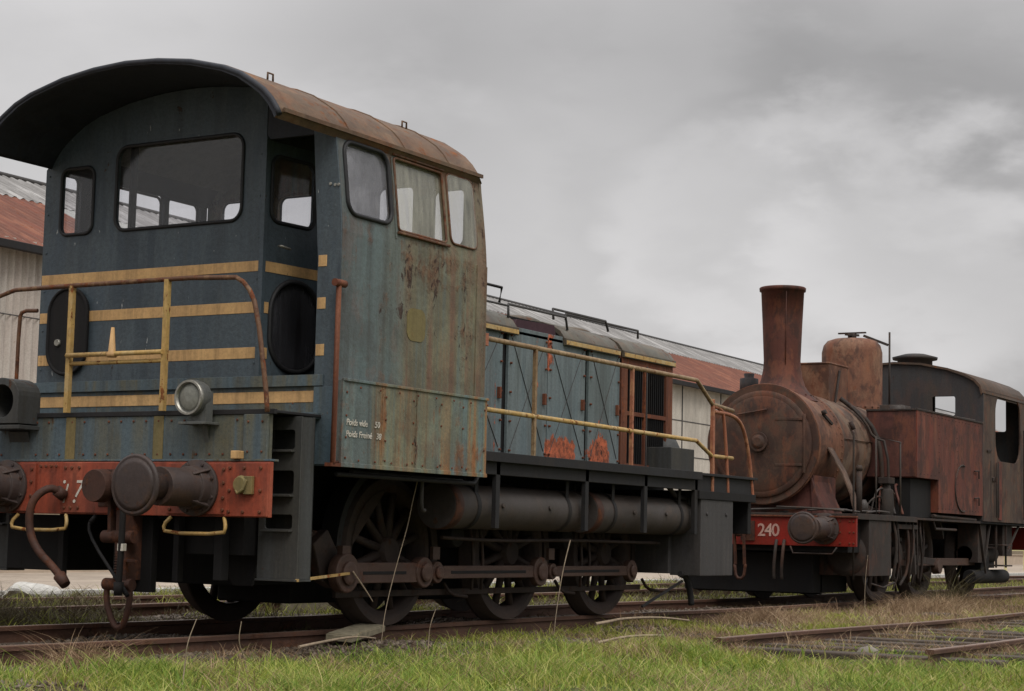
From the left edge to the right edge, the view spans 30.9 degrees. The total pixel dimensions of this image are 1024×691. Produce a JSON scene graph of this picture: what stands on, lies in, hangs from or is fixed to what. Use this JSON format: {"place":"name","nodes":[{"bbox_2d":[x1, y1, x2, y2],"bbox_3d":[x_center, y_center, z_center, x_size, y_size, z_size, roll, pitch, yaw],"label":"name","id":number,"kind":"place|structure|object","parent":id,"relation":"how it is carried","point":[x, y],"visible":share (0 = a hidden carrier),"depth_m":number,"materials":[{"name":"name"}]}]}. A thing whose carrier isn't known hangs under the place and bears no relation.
{"place":"outdoors","nodes":[
{"label":"outdoors","id":0,"kind":"place"},
{"bbox_2d":[0,584,1023,690],"bbox_3d":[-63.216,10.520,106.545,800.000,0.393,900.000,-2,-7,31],"label":"ground","id":1,"kind":"structure","parent":0,"point":[59,688],"depth_m":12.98,"materials":[{"name":"green plant"}]},
{"bbox_2d":[2,582,61,597],"bbox_3d":[-5.244,2.714,20.267,0.682,0.256,0.594,5,-7,-34],"label":"stone","id":2,"kind":"object","parent":1,"relation":"on","point":[37,588],"visible":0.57,"depth_m":20.05,"materials":[{"name":"white stone"}]},
{"bbox_2d":[0,578,146,625],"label":"dry scrub","id":3,"kind":"object","parent":1,"relation":"on","point":[6,611],"visible":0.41,"depth_m":14.44,"materials":[{"name":"brown plant"}]},
{"bbox_2d":[5,630,172,673],"bbox_3d":[-2.560,1.808,10.907,1.184,0.286,1.228,3,-6,-13],"label":"dry scrub","id":4,"kind":"object","parent":1,"relation":"on","point":[67,660],"visible":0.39,"depth_m":10.90,"materials":[{"name":"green plant"}]},
{"bbox_2d":[182,619,196,683],"bbox_3d":[-1.706,1.637,9.725,0.031,0.402,0.088,-4,-8,43],"label":"dead stalk","id":5,"kind":"object","parent":1,"relation":"on","point":[186,653],"visible":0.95,"depth_m":9.73,"materials":[{"name":"beige plant"}]},
{"bbox_2d":[239,621,246,675],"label":"dead stalk","id":6,"kind":"object","parent":1,"relation":"on","point":[240,647],"visible":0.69,"depth_m":10.42,"materials":[{"name":"beige plant"}]},
{"bbox_2d":[280,601,384,612],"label":"timber block","id":7,"kind":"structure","parent":1,"relation":"on","point":[304,605],"depth_m":19.50,"materials":[{"name":"brown wood"}]},
{"bbox_2d":[298,636,375,648],"bbox_3d":[-1.213,2.091,13.108,0.041,0.057,1.164,-1,-6,23],"label":"fallen branch","id":8,"kind":"object","parent":1,"relation":"on","point":[320,642],"visible":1,"depth_m":12.94,"materials":[{"name":"beige wood"}]},
{"bbox_2d":[326,623,384,642],"bbox_3d":[-1.165,2.145,13.861,0.200,0.052,0.840,4,-2,13],"label":"wooden plank","id":9,"kind":"object","parent":1,"relation":"on","point":[358,628],"visible":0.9,"depth_m":13.75,"materials":[{"name":"grey wood"}]},
{"bbox_2d":[381,482,417,643],"bbox_3d":[-0.838,1.590,13.761,0.020,1.222,0.457,-2,-7,29],"label":"dry grass stalk","id":10,"kind":"object","parent":1,"relation":"on","point":[399,554],"visible":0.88,"depth_m":13.79,"materials":[{"name":"beige plant"}]},
{"bbox_2d":[427,609,435,655],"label":"dead stalk","id":11,"kind":"object","parent":1,"relation":"on","point":[429,632],"visible":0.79,"depth_m":12.79,"materials":[{"name":"beige plant"}]},
{"bbox_2d":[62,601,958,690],"bbox_3d":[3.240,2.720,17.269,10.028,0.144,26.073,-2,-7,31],"label":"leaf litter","id":12,"kind":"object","parent":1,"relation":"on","point":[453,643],"visible":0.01,"depth_m":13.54,"materials":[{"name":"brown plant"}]},
{"bbox_2d":[0,586,1023,673],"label":"railway track","id":13,"kind":"structure","parent":1,"relation":"on","point":[217,630],"depth_m":15.19,"materials":[{"name":"rusty metal"},{"name":"wood"}]},
{"bbox_2d":[0,58,757,630],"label":"diesel locomotive","id":14,"kind":"object","parent":13,"relation":"on","point":[250,406],"visible":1,"depth_m":13.71,"materials":[{"name":"paint"}]},
{"bbox_2d":[67,176,78,232],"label":"far window","id":15,"kind":"structure","parent":14,"relation":"in","point":[77,190],"depth_m":14.59,"materials":[{"name":"black rubber"}]},
{"bbox_2d":[58,165,95,236],"bbox_3d":[-3.315,-1.100,14.119,0.358,0.538,0.024,-2,-7,31],"label":"front window","id":16,"kind":"structure","parent":14,"relation":"in","point":[91,168],"depth_m":14.11,"materials":[{"name":"black rubber"}]},
{"bbox_2d":[120,187,161,224],"bbox_3d":[-3.122,-1.013,15.111,0.021,0.534,0.764,-2,-7,31],"label":"far window","id":17,"kind":"structure","parent":14,"relation":"in","point":[122,188],"depth_m":15.39,"materials":[{"name":"black rubber"}]},
{"bbox_2d":[113,132,244,231],"bbox_3d":[-2.454,-1.195,13.615,1.238,0.663,0.024,-2,-7,31],"label":"front window","id":18,"kind":"structure","parent":14,"relation":"in","point":[238,135],"depth_m":13.59,"materials":[{"name":"black rubber"}]},
{"bbox_2d":[170,199,197,221],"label":"far window","id":19,"kind":"structure","parent":14,"relation":"in","point":[194,206],"depth_m":15.81,"materials":[{"name":"black rubber"}]},
{"bbox_2d":[222,202,239,219],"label":"rear window","id":20,"kind":"structure","parent":14,"relation":"in","point":[223,215],"depth_m":15.84,"materials":[{"name":"black rubber"}]},
{"bbox_2d":[261,140,317,375],"bbox_3d":[-1.542,-0.594,13.408,0.121,1.700,0.667,-3,-7,36],"label":"cab door","id":21,"kind":"structure","parent":14,"relation":"in","point":[291,253],"depth_m":13.35,"materials":[{"name":"blue paint"}]},
{"bbox_2d":[270,155,316,230],"bbox_3d":[-1.581,-1.106,13.428,0.026,0.510,0.487,-3,-7,36],"label":"window frame","id":22,"kind":"structure","parent":14,"relation":"in","point":[276,157],"depth_m":13.39,"materials":[{"name":"black rubber"}]},
{"bbox_2d":[280,195,310,220],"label":"rear window","id":23,"kind":"structure","parent":14,"relation":"in","point":[284,199],"depth_m":15.51,"materials":[{"name":"black rubber"}]},
{"bbox_2d":[352,571,372,601],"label":"fallen branch","id":24,"kind":"object","parent":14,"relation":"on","point":[353,572],"visible":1,"depth_m":13.54,"materials":[{"name":"wood"}]},
{"bbox_2d":[342,140,393,224],"bbox_3d":[-1.023,-1.154,13.149,0.098,0.558,0.574,-2,-7,31],"label":"side window","id":25,"kind":"structure","parent":14,"relation":"in","point":[344,151],"depth_m":13.14,"materials":[{"name":"black rubber"}]},
{"bbox_2d":[378,186,410,218],"bbox_3d":[-0.929,-1.018,14.916,0.384,0.544,0.021,-2,-7,31],"label":"rear window","id":26,"kind":"structure","parent":14,"relation":"in","point":[382,190],"depth_m":15.01,"materials":[{"name":"black rubber"}]},
{"bbox_2d":[393,157,447,242],"bbox_3d":[-0.687,-1.069,13.723,0.106,0.560,0.660,-2,-7,31],"label":"side window","id":27,"kind":"structure","parent":14,"relation":"in","point":[395,158],"depth_m":13.73,"materials":[{"name":"paint"}]},
{"bbox_2d":[433,188,461,238],"bbox_3d":[-0.496,-1.005,14.645,0.324,0.484,0.036,-2,-7,31],"label":"rear window","id":28,"kind":"structure","parent":14,"relation":"in","point":[434,212],"depth_m":14.72,"materials":[{"name":"black rubber"}]},
{"bbox_2d":[445,173,477,249],"bbox_3d":[-0.389,-1.025,14.205,0.087,0.565,0.395,-2,-7,31],"label":"side window","id":29,"kind":"structure","parent":14,"relation":"in","point":[446,184],"depth_m":14.21,"materials":[{"name":"paint"}]},
{"bbox_2d":[484,329,503,451],"bbox_3d":[-0.416,0.326,15.202,0.060,1.090,1.290,-2,-7,31],"label":"hood door","id":30,"kind":"structure","parent":14,"relation":"in","point":[493,352],"depth_m":15.64,"materials":[{"name":"paint"}]},
{"bbox_2d":[504,332,548,456],"bbox_3d":[0.136,0.434,16.124,0.060,1.090,0.670,-2,-7,31],"label":"hood door","id":31,"kind":"structure","parent":14,"relation":"in","point":[519,361],"depth_m":16.06,"materials":[{"name":"paint"}]},
{"bbox_2d":[545,338,585,459],"bbox_3d":[0.492,0.503,16.717,0.060,1.090,0.690,-2,-7,31],"label":"hood door","id":32,"kind":"structure","parent":14,"relation":"in","point":[566,376],"depth_m":16.70,"materials":[{"name":"paint"}]},
{"bbox_2d":[585,350,620,463],"bbox_3d":[0.861,0.575,17.334,0.060,1.090,0.615,-2,-7,31],"label":"hood door","id":33,"kind":"structure","parent":14,"relation":"in","point":[602,380],"depth_m":17.30,"materials":[{"name":"paint"}]},
{"bbox_2d":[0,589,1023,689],"bbox_3d":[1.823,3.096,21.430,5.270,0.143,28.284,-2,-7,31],"label":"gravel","id":34,"kind":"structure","parent":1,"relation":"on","point":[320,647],"depth_m":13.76,"materials":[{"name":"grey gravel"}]},
{"bbox_2d":[0,588,1023,690],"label":"dry grass","id":35,"kind":"structure","parent":1,"relation":"on","point":[777,617],"depth_m":18.18,"materials":[{"name":"beige plant"}]},
{"bbox_2d":[0,573,1023,644],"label":"dry weeds","id":36,"kind":"object","parent":1,"relation":"on","point":[91,608],"visible":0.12,"depth_m":18.87,"materials":[{"name":"brown plant"}]},
{"bbox_2d":[0,573,1023,596],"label":"kerb","id":37,"kind":"structure","parent":1,"relation":"on","point":[932,575],"depth_m":23.58,"materials":[{"name":"concrete"}]},
{"bbox_2d":[1,576,1023,625],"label":"weeds","id":38,"kind":"object","parent":1,"relation":"on","point":[421,608],"visible":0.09,"depth_m":20.05,"materials":[{"name":"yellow plant"}]},
{"bbox_2d":[2,576,1023,618],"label":"railway track","id":39,"kind":"structure","parent":1,"relation":"on","point":[152,607],"depth_m":19.67,"materials":[{"name":"brown metal"}]},
{"bbox_2d":[685,285,1023,600],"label":"steam locomotive","id":40,"kind":"object","parent":39,"relation":"on","point":[860,452],"visible":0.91,"depth_m":23.96,"materials":[{"name":"red paint"}]},
{"bbox_2d":[5,609,1023,690],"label":"broad weeds","id":41,"kind":"object","parent":1,"relation":"on","point":[707,664],"visible":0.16,"depth_m":12.36,"materials":[{"name":"green plant"}]},
{"bbox_2d":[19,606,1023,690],"bbox_3d":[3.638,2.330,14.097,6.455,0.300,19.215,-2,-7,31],"label":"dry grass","id":42,"kind":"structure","parent":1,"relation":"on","point":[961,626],"depth_m":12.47,"materials":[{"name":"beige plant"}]},
{"bbox_2d":[554,540,570,631],"bbox_3d":[0.423,2.052,15.717,0.013,0.803,0.278,-2,-7,29],"label":"dry grass stalk","id":43,"kind":"object","parent":1,"relation":"on","point":[561,581],"visible":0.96,"depth_m":15.71,"materials":[{"name":"beige plant"}]},
{"bbox_2d":[598,634,663,643],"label":"fallen branch","id":44,"kind":"object","parent":1,"relation":"on","point":[621,637],"visible":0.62,"depth_m":14.16,"materials":[{"name":"beige wood"}]},
{"bbox_2d":[595,616,689,625],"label":"fallen branch","id":45,"kind":"object","parent":1,"relation":"on","point":[623,618],"visible":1,"depth_m":16.88,"materials":[{"name":"brown wood"}]},
{"bbox_2d":[377,594,1023,657],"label":"grass","id":46,"kind":"structure","parent":1,"relation":"on","point":[528,635],"depth_m":16.75,"materials":[{"name":"plant"}]},
{"bbox_2d":[686,604,853,626],"bbox_3d":[2.812,2.861,19.752,1.277,0.274,5.552,-2,-7,31],"label":"dry scrub","id":47,"kind":"object","parent":1,"relation":"on","point":[745,617],"visible":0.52,"depth_m":19.17,"materials":[{"name":"brown plant"}]},
{"bbox_2d":[702,612,1023,667],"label":"railway track","id":48,"kind":"structure","parent":1,"relation":"on","point":[863,633],"depth_m":15.10,"materials":[{"name":"brown metal"}]},
{"bbox_2d":[857,646,878,652],"bbox_3d":[2.689,2.321,13.998,0.170,0.098,0.273,0,-6,14],"label":"stone","id":49,"kind":"object","parent":1,"relation":"on","point":[873,649],"visible":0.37,"depth_m":13.95,"materials":[{"name":"grey stone"}]},
{"bbox_2d":[838,590,1013,617],"bbox_3d":[5.672,3.305,23.850,1.722,0.359,9.501,-2,-7,31],"label":"dry scrub","id":50,"kind":"object","parent":1,"relation":"on","point":[943,604],"visible":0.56,"depth_m":23.08,"materials":[{"name":"brown plant"}]},
{"bbox_2d":[904,564,998,604],"bbox_3d":[5.812,3.266,25.102,2.678,0.679,2.213,4,-6,-22],"label":"dry scrub","id":51,"kind":"object","parent":1,"relation":"on","point":[956,589],"visible":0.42,"depth_m":24.91,"materials":[{"name":"brown plant"}]},
{"bbox_2d":[0,565,1023,590],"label":"yard pavement","id":52,"kind":"structure","parent":0,"point":[83,580],"depth_m":29.57,"materials":[{"name":"concrete"}]},
{"bbox_2d":[0,171,1022,572],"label":"warehouse","id":53,"kind":"structure","parent":52,"relation":"on","point":[22,215],"depth_m":39.98,"materials":[{"name":"grey paint"}]},
{"bbox_2d":[1004,550,1023,570],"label":"barrier","id":54,"kind":"object","parent":52,"relation":"on","point":[1023,559],"visible":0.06,"depth_m":68.11,"materials":[{"name":"yellow paint"}]},
{"bbox_2d":[0,0,1023,431],"label":"sky","id":55,"kind":"structure","parent":0,"point":[649,167],"materials":[{"name":"grey"}]}
]}

